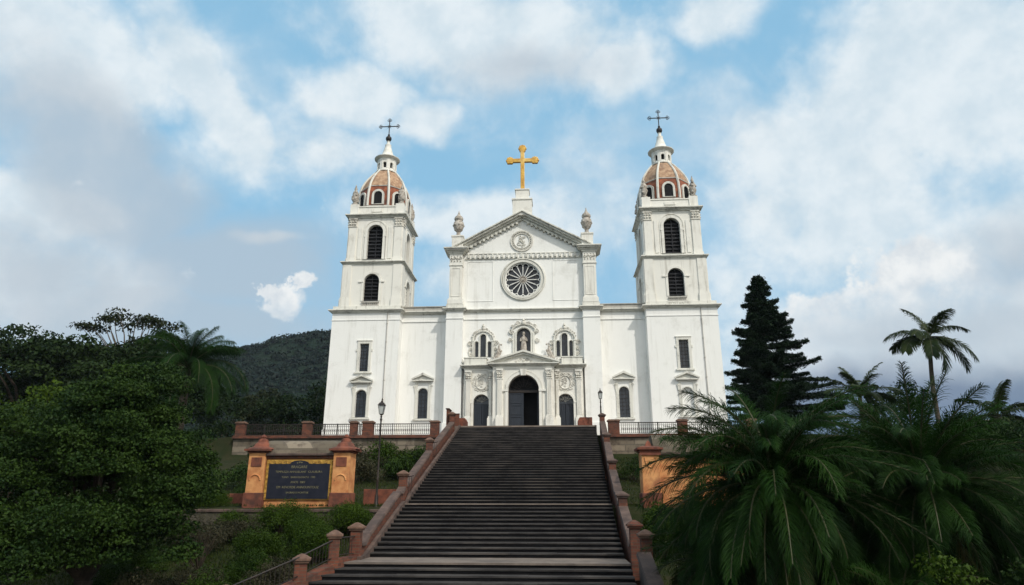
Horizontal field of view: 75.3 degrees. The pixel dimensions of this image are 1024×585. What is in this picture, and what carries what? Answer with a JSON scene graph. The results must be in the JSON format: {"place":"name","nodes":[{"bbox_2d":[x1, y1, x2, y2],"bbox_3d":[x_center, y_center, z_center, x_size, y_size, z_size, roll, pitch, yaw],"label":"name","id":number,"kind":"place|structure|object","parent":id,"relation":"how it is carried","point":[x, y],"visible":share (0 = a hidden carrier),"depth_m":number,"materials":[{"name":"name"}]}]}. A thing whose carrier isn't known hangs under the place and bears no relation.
{"place":"outdoors","nodes":[
{"label":"outdoors","id":0,"kind":"place"},
{"bbox_2d":[4,333,329,438],"bbox_3d":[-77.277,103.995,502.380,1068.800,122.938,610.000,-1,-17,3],"label":"hill","id":1,"kind":"structure","parent":0,"point":[312,342],"depth_m":364.39,"materials":[{"name":"green plant"}]},
{"bbox_2d":[0,329,330,430],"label":"forest","id":2,"kind":"object","parent":1,"relation":"on","point":[274,373],"visible":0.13,"depth_m":359.11,"materials":[{"name":"green plant"}]},
{"bbox_2d":[0,434,1023,584],"bbox_3d":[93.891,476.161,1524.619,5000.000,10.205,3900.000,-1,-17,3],"label":"ground","id":3,"kind":"structure","parent":0,"point":[222,447],"depth_m":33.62,"materials":[{"name":"green plant"}]},
{"bbox_2d":[0,376,65,505],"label":"broadleaf tree","id":4,"kind":"object","parent":3,"relation":"on","point":[43,394],"visible":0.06,"depth_m":23.53,"materials":[{"name":"green plant"}]},
{"bbox_2d":[0,322,181,409],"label":"broadleaf tree","id":5,"kind":"object","parent":3,"relation":"on","point":[36,361],"visible":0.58,"depth_m":58.60,"materials":[{"name":"green plant"}]},
{"bbox_2d":[0,359,228,584],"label":"broadleaf tree","id":6,"kind":"object","parent":3,"relation":"on","point":[115,431],"visible":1,"depth_m":18.44,"materials":[{"name":"green plant"}]},
{"bbox_2d":[91,560,145,584],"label":"shrub","id":7,"kind":"object","parent":3,"relation":"on","point":[100,581],"visible":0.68,"depth_m":19.66,"materials":[{"name":"green plant"}]},
{"bbox_2d":[66,307,186,352],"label":"umbrella tree","id":8,"kind":"object","parent":3,"relation":"on","point":[156,322],"visible":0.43,"depth_m":67.90,"materials":[{"name":"green plant"}]},
{"bbox_2d":[94,544,169,577],"bbox_3d":[-13.892,9.377,23.386,2.957,1.574,2.751,-8,-19,25],"label":"shrub","id":9,"kind":"object","parent":3,"relation":"on","point":[140,561],"visible":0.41,"depth_m":23.29,"materials":[{"name":"green plant"}]},
{"bbox_2d":[108,565,168,584],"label":"shrub","id":10,"kind":"object","parent":3,"relation":"on","point":[142,582],"visible":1,"depth_m":18.22,"materials":[{"name":"green plant"}]},
{"bbox_2d":[105,352,236,430],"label":"broadleaf tree","id":11,"kind":"object","parent":3,"relation":"on","point":[196,401],"visible":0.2,"depth_m":58.93,"materials":[{"name":"green plant"}]},
{"bbox_2d":[120,321,248,429],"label":"feather palm","id":12,"kind":"object","parent":3,"relation":"on","point":[189,355],"visible":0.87,"depth_m":41.16,"materials":[{"name":"green plant"}]},
{"bbox_2d":[158,563,225,584],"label":"shrub","id":13,"kind":"object","parent":3,"relation":"on","point":[177,580],"visible":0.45,"depth_m":20.87,"materials":[{"name":"green plant"}]},
{"bbox_2d":[160,524,230,554],"bbox_3d":[-12.339,9.567,25.519,2.724,1.330,2.283,-1,-17,3],"label":"shrub","id":14,"kind":"object","parent":3,"relation":"on","point":[218,539],"visible":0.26,"depth_m":25.50,"materials":[{"name":"green plant"}]},
{"bbox_2d":[168,507,232,569],"bbox_3d":[-10.615,8.790,22.386,1.778,2.978,1.916,-13,-22,37],"label":"shrub","id":15,"kind":"object","parent":3,"relation":"on","point":[200,561],"visible":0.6,"depth_m":22.43,"materials":[{"name":"green plant"}]},
{"bbox_2d":[181,560,231,584],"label":"shrub","id":16,"kind":"object","parent":3,"relation":"on","point":[197,581],"visible":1,"depth_m":18.74,"materials":[{"name":"green plant"}]},
{"bbox_2d":[197,488,233,508],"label":"shrub","id":17,"kind":"object","parent":3,"relation":"on","point":[223,498],"visible":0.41,"depth_m":29.86,"materials":[{"name":"green plant"}]},
{"bbox_2d":[189,385,256,438],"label":"broadleaf tree","id":18,"kind":"object","parent":3,"relation":"on","point":[236,408],"visible":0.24,"depth_m":75.23,"materials":[{"name":"green plant"}]},
{"bbox_2d":[216,460,247,483],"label":"shrub","id":19,"kind":"object","parent":3,"relation":"on","point":[237,474],"visible":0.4,"depth_m":36.49,"materials":[{"name":"green plant"}]},
{"bbox_2d":[213,508,253,525],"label":"shrub","id":20,"kind":"object","parent":3,"relation":"on","point":[232,515],"visible":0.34,"depth_m":28.26,"materials":[{"name":"green plant"}]},
{"bbox_2d":[228,494,242,504],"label":"garden wall","id":21,"kind":"structure","parent":3,"relation":"on","point":[237,498],"depth_m":31.75,"materials":[{"name":"red stone"}]},
{"bbox_2d":[216,575,256,584],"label":"shrub","id":22,"kind":"object","parent":3,"relation":"on","point":[235,582],"visible":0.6,"depth_m":20.09,"materials":[{"name":"green plant"}]},
{"bbox_2d":[208,515,266,542],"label":"shrub","id":23,"kind":"object","parent":3,"relation":"on","point":[239,525],"visible":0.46,"depth_m":26.75,"materials":[{"name":"green plant"}]},
{"bbox_2d":[232,476,245,493],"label":"shrub","id":24,"kind":"object","parent":3,"relation":"on","point":[242,488],"visible":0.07,"depth_m":33.48,"materials":[{"name":"green plant"}]},
{"bbox_2d":[221,546,278,584],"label":"shrub","id":25,"kind":"object","parent":3,"relation":"on","point":[250,560],"visible":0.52,"depth_m":22.28,"materials":[{"name":"green plant"}]},
{"bbox_2d":[228,524,291,560],"bbox_3d":[-9.302,9.362,24.381,2.098,1.662,2.180,-11,-20,31],"label":"shrub","id":26,"kind":"object","parent":3,"relation":"on","point":[270,542],"visible":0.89,"depth_m":24.12,"materials":[{"name":"green plant"}]},
{"bbox_2d":[235,554,293,584],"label":"shrub","id":27,"kind":"object","parent":3,"relation":"on","point":[273,574],"visible":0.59,"depth_m":20.86,"materials":[{"name":"green plant"}]},
{"bbox_2d":[235,387,301,435],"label":"broadleaf tree","id":28,"kind":"object","parent":3,"relation":"on","point":[267,394],"visible":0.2,"depth_m":76.96,"materials":[{"name":"green plant"}]},
{"bbox_2d":[178,509,378,525],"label":"garden wall","id":29,"kind":"structure","parent":3,"relation":"on","point":[209,513],"depth_m":28.82,"materials":[{"name":"stone"}]},
{"bbox_2d":[250,496,315,533],"bbox_3d":[-9.640,9.529,28.239,2.444,1.700,2.487,-7,-19,21],"label":"shrub","id":30,"kind":"object","parent":3,"relation":"on","point":[273,516],"visible":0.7,"depth_m":27.87,"materials":[{"name":"green plant"}]},
{"bbox_2d":[249,392,320,434],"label":"broadleaf tree","id":31,"kind":"object","parent":3,"relation":"on","point":[280,409],"visible":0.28,"depth_m":73.44,"materials":[{"name":"green plant"}]},
{"bbox_2d":[241,434,361,507],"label":"sign wall","id":32,"kind":"structure","parent":3,"relation":"on","point":[311,473],"depth_m":29.80,"materials":[{"name":"paint"}]},
{"bbox_2d":[277,378,326,433],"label":"broadleaf tree","id":33,"kind":"object","parent":3,"relation":"on","point":[316,409],"visible":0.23,"depth_m":74.02,"materials":[{"name":"green plant"}]},
{"bbox_2d":[281,509,332,542],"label":"shrub","id":34,"kind":"object","parent":3,"relation":"on","point":[295,523],"visible":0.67,"depth_m":26.34,"materials":[{"name":"green plant"}]},
{"bbox_2d":[285,520,343,563],"bbox_3d":[-7.315,9.307,24.636,2.131,1.717,1.996,4,-18,-12],"label":"shrub","id":35,"kind":"object","parent":3,"relation":"on","point":[307,541],"visible":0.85,"depth_m":24.30,"materials":[{"name":"green plant"}]},
{"bbox_2d":[232,435,437,454],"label":"retaining wall","id":36,"kind":"structure","parent":3,"relation":"on","point":[242,443],"depth_m":45.20,"materials":[{"name":"grey stone"}]},
{"bbox_2d":[235,420,440,435],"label":"iron fence","id":37,"kind":"object","parent":36,"relation":"on","point":[367,427],"visible":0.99,"depth_m":45.51,"materials":[{"name":"black metal"}]},
{"bbox_2d":[318,498,373,535],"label":"shrub","id":38,"kind":"object","parent":3,"relation":"on","point":[355,514],"visible":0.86,"depth_m":27.36,"materials":[{"name":"green plant"}]},
{"bbox_2d":[234,412,460,584],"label":"stair wall","id":39,"kind":"structure","parent":3,"relation":"on","point":[363,540],"depth_m":23.85,"materials":[{"name":"stone"}]},
{"bbox_2d":[353,441,373,462],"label":"shrub","id":40,"kind":"object","parent":3,"relation":"on","point":[361,453],"visible":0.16,"depth_m":42.44,"materials":[{"name":"green plant"}]},
{"bbox_2d":[354,455,386,483],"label":"shrub","id":41,"kind":"object","parent":3,"relation":"on","point":[366,470],"visible":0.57,"depth_m":37.68,"materials":[{"name":"green plant"}]},
{"bbox_2d":[373,398,385,506],"bbox_3d":[-6.131,7.355,30.624,0.325,4.970,0.325,-1,-17,3],"label":"street lamp","id":42,"kind":"object","parent":3,"relation":"on","point":[381,406],"visible":0.87,"depth_m":30.64,"materials":[{"name":"black metal"}]},
{"bbox_2d":[363,489,396,504],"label":"garden wall","id":43,"kind":"structure","parent":3,"relation":"on","point":[369,496],"depth_m":31.41,"materials":[{"name":"red stone"}]},
{"bbox_2d":[365,436,412,465],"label":"shrub","id":44,"kind":"object","parent":3,"relation":"on","point":[386,450],"visible":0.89,"depth_m":41.74,"materials":[{"name":"green plant"}]},
{"bbox_2d":[381,455,414,478],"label":"shrub","id":45,"kind":"object","parent":3,"relation":"on","point":[394,464],"visible":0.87,"depth_m":38.33,"materials":[{"name":"green plant"}]},
{"bbox_2d":[399,443,425,463],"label":"shrub","id":46,"kind":"object","parent":3,"relation":"on","point":[420,452],"visible":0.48,"depth_m":42.53,"materials":[{"name":"green plant"}]},
{"bbox_2d":[308,427,636,584],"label":"stone stairs","id":47,"kind":"structure","parent":3,"relation":"on","point":[508,506],"depth_m":26.12,"materials":[{"name":"grey stone"}]},
{"bbox_2d":[322,110,727,434],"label":"church","id":48,"kind":"structure","parent":3,"relation":"on","point":[523,327],"depth_m":52.09,"materials":[{"name":"white paint"}]},
{"bbox_2d":[349,374,372,419],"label":"window","id":49,"kind":"structure","parent":48,"relation":"in","point":[362,398],"depth_m":50.76,"materials":[{"name":"white stone"}]},
{"bbox_2d":[354,340,372,373],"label":"window","id":50,"kind":"structure","parent":48,"relation":"in","point":[366,345],"depth_m":51.74,"materials":[{"name":"grey glass"}]},
{"bbox_2d":[411,373,433,420],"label":"window","id":51,"kind":"structure","parent":48,"relation":"in","point":[423,398],"depth_m":51.51,"materials":[{"name":"white stone"}]},
{"bbox_2d":[474,395,488,425],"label":"side door","id":52,"kind":"structure","parent":48,"relation":"in","point":[481,403],"depth_m":49.94,"materials":[{"name":"grey wood"}]},
{"bbox_2d":[468,324,498,359],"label":"window","id":53,"kind":"structure","parent":48,"relation":"in","point":[486,349],"depth_m":51.89,"materials":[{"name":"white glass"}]},
{"bbox_2d":[500,258,545,300],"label":"rose window","id":54,"kind":"structure","parent":48,"relation":"in","point":[523,281],"depth_m":53.44,"materials":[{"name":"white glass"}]},
{"bbox_2d":[508,376,538,425],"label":"main door","id":55,"kind":"structure","parent":48,"relation":"in","point":[523,391],"depth_m":49.93,"materials":[{"name":"black wood"}]},
{"bbox_2d":[549,323,580,359],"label":"window","id":56,"kind":"structure","parent":48,"relation":"in","point":[562,348],"depth_m":51.55,"materials":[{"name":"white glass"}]},
{"bbox_2d":[559,395,573,424],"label":"side door","id":57,"kind":"structure","parent":48,"relation":"in","point":[566,410],"depth_m":49.58,"materials":[{"name":"grey wood"}]},
{"bbox_2d":[612,370,634,418],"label":"window","id":58,"kind":"structure","parent":48,"relation":"in","point":[624,409],"depth_m":50.63,"materials":[{"name":"white glass"}]},
{"bbox_2d":[675,336,694,369],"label":"window","id":59,"kind":"structure","parent":48,"relation":"in","point":[681,346],"depth_m":50.33,"materials":[{"name":"grey glass"}]},
{"bbox_2d":[674,371,699,417],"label":"window","id":60,"kind":"structure","parent":48,"relation":"in","point":[685,376],"depth_m":49.37,"materials":[{"name":"white paint"}]},
{"bbox_2d":[617,460,639,481],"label":"shrub","id":61,"kind":"object","parent":3,"relation":"on","point":[623,472],"visible":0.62,"depth_m":37.38,"materials":[{"name":"green plant"}]},
{"bbox_2d":[598,413,663,584],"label":"stair wall","id":62,"kind":"structure","parent":3,"relation":"on","point":[633,538],"depth_m":23.63,"materials":[{"name":"stone"}]},
{"bbox_2d":[640,498,680,526],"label":"shrub","id":63,"kind":"object","parent":3,"relation":"on","point":[652,503],"visible":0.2,"depth_m":27.17,"materials":[{"name":"green plant"}]},
{"bbox_2d":[640,504,683,558],"bbox_3d":[5.714,9.004,24.898,2.031,2.045,2.136,13,-21,-35],"label":"shrub","id":64,"kind":"object","parent":3,"relation":"on","point":[661,535],"visible":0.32,"depth_m":24.55,"materials":[{"name":"green plant"}]},
{"bbox_2d":[610,433,756,453],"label":"retaining wall","id":65,"kind":"structure","parent":3,"relation":"on","point":[625,443],"depth_m":44.02,"materials":[{"name":"grey stone"}]},
{"bbox_2d":[607,418,756,433],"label":"iron fence","id":66,"kind":"object","parent":65,"relation":"on","point":[613,426],"visible":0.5,"depth_m":44.29,"materials":[{"name":"black metal"}]},
{"bbox_2d":[634,435,741,507],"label":"garden wall","id":67,"kind":"structure","parent":3,"relation":"on","point":[650,450],"depth_m":28.96,"materials":[{"name":"paint"}]},
{"bbox_2d":[678,495,710,534],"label":"shrub","id":68,"kind":"object","parent":3,"relation":"on","point":[693,508],"depth_m":26.84,"materials":[{"name":"green plant"}]},
{"bbox_2d":[639,511,760,584],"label":"feather palm","id":69,"kind":"object","parent":3,"relation":"on","point":[684,572],"visible":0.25,"depth_m":18.89,"materials":[{"name":"green plant"}]},
{"bbox_2d":[724,274,846,431],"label":"conifer","id":70,"kind":"object","parent":3,"relation":"on","point":[758,361],"visible":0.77,"depth_m":56.47,"materials":[{"name":"green plant"}]},
{"bbox_2d":[634,372,949,584],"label":"feather palm","id":71,"kind":"object","parent":3,"relation":"on","point":[772,504],"visible":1,"depth_m":15.92,"materials":[{"name":"green plant"}]},
{"bbox_2d":[818,418,893,470],"bbox_3d":[18.728,8.600,35.830,6.431,3.789,5.624,15,-23,-39],"label":"shrub","id":72,"kind":"object","parent":3,"relation":"on","point":[857,433],"visible":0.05,"depth_m":36.04,"materials":[{"name":"green plant"}]},
{"bbox_2d":[818,362,902,434],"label":"coconut palm","id":73,"kind":"object","parent":3,"relation":"on","point":[853,382],"visible":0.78,"depth_m":48.34,"materials":[{"name":"green plant"}]},
{"bbox_2d":[859,377,940,424],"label":"broadleaf tree","id":74,"kind":"object","parent":3,"relation":"on","point":[877,403],"visible":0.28,"depth_m":67.02,"materials":[{"name":"green plant"}]},
{"bbox_2d":[812,551,1003,584],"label":"flowering bush","id":75,"kind":"object","parent":3,"relation":"on","point":[868,573],"visible":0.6,"depth_m":14.83,"materials":[{"name":"green plant"}]},
{"bbox_2d":[812,360,1023,584],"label":"feather palm","id":76,"kind":"object","parent":3,"relation":"on","point":[942,495],"visible":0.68,"depth_m":16.43,"materials":[{"name":"green plant"}]},
{"bbox_2d":[883,308,979,422],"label":"coconut palm","id":77,"kind":"object","parent":3,"relation":"on","point":[915,338],"visible":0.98,"depth_m":43.74,"materials":[{"name":"green plant"}]},
{"bbox_2d":[911,545,989,584],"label":"shrub","id":78,"kind":"object","parent":3,"relation":"on","point":[948,572],"visible":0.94,"depth_m":13.88,"materials":[{"name":"green plant"}]},
{"bbox_2d":[910,408,1023,469],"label":"shrub","id":79,"kind":"object","parent":3,"relation":"on","point":[997,432],"visible":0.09,"depth_m":36.55,"materials":[{"name":"green plant"}]},
{"bbox_2d":[954,379,1023,450],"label":"coconut palm","id":80,"kind":"object","parent":3,"relation":"on","point":[1000,393],"visible":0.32,"depth_m":47.17,"materials":[{"name":"green plant"}]},
{"bbox_2d":[954,519,1023,584],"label":"feather palm","id":81,"kind":"object","parent":3,"relation":"on","point":[989,566],"visible":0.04,"depth_m":18.06,"materials":[{"name":"green plant"}]},
{"bbox_2d":[985,415,1023,450],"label":"shrub","id":82,"kind":"object","parent":3,"relation":"on","point":[1017,430],"visible":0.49,"depth_m":41.69,"materials":[{"name":"green plant"}]},
{"bbox_2d":[1000,555,1023,584],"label":"shrub","id":83,"kind":"object","parent":3,"relation":"on","point":[1017,578],"visible":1,"depth_m":14.61,"materials":[{"name":"green plant"}]},
{"bbox_2d":[1006,461,1023,504],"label":"shrub","id":84,"kind":"object","parent":3,"relation":"on","point":[1020,481],"visible":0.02,"depth_m":27.00,"materials":[{"name":"green plant"}]},
{"bbox_2d":[0,0,1023,434],"label":"sky","id":85,"kind":"structure","parent":0,"point":[200,164],"materials":[{"name":"blue"}]},
{"bbox_2d":[455,425,596,430],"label":"terrace paving","id":86,"kind":"structure","parent":0,"point":[538,426],"depth_m":46.08,"materials":[{"name":"grey stone"}]},
{"bbox_2d":[446,408,459,425],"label":"rail panel","id":87,"kind":"object","parent":86,"relation":"on","point":[457,418],"visible":0.45,"depth_m":46.75,"materials":[{"name":"red"}]},
{"bbox_2d":[459,418,467,425],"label":"kerb block","id":88,"kind":"structure","parent":86,"relation":"on","point":[463,422],"depth_m":47.11,"materials":[{"name":"red stone"}]},
{"bbox_2d":[578,417,591,424],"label":"kerb block","id":89,"kind":"structure","parent":86,"relation":"on","point":[584,420],"depth_m":46.60,"materials":[{"name":"red stone"}]},
{"bbox_2d":[598,390,602,424],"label":"street lamp","id":90,"kind":"object","parent":86,"relation":"on","point":[600,392],"visible":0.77,"depth_m":45.96,"materials":[{"name":"black metal"}]}
]}

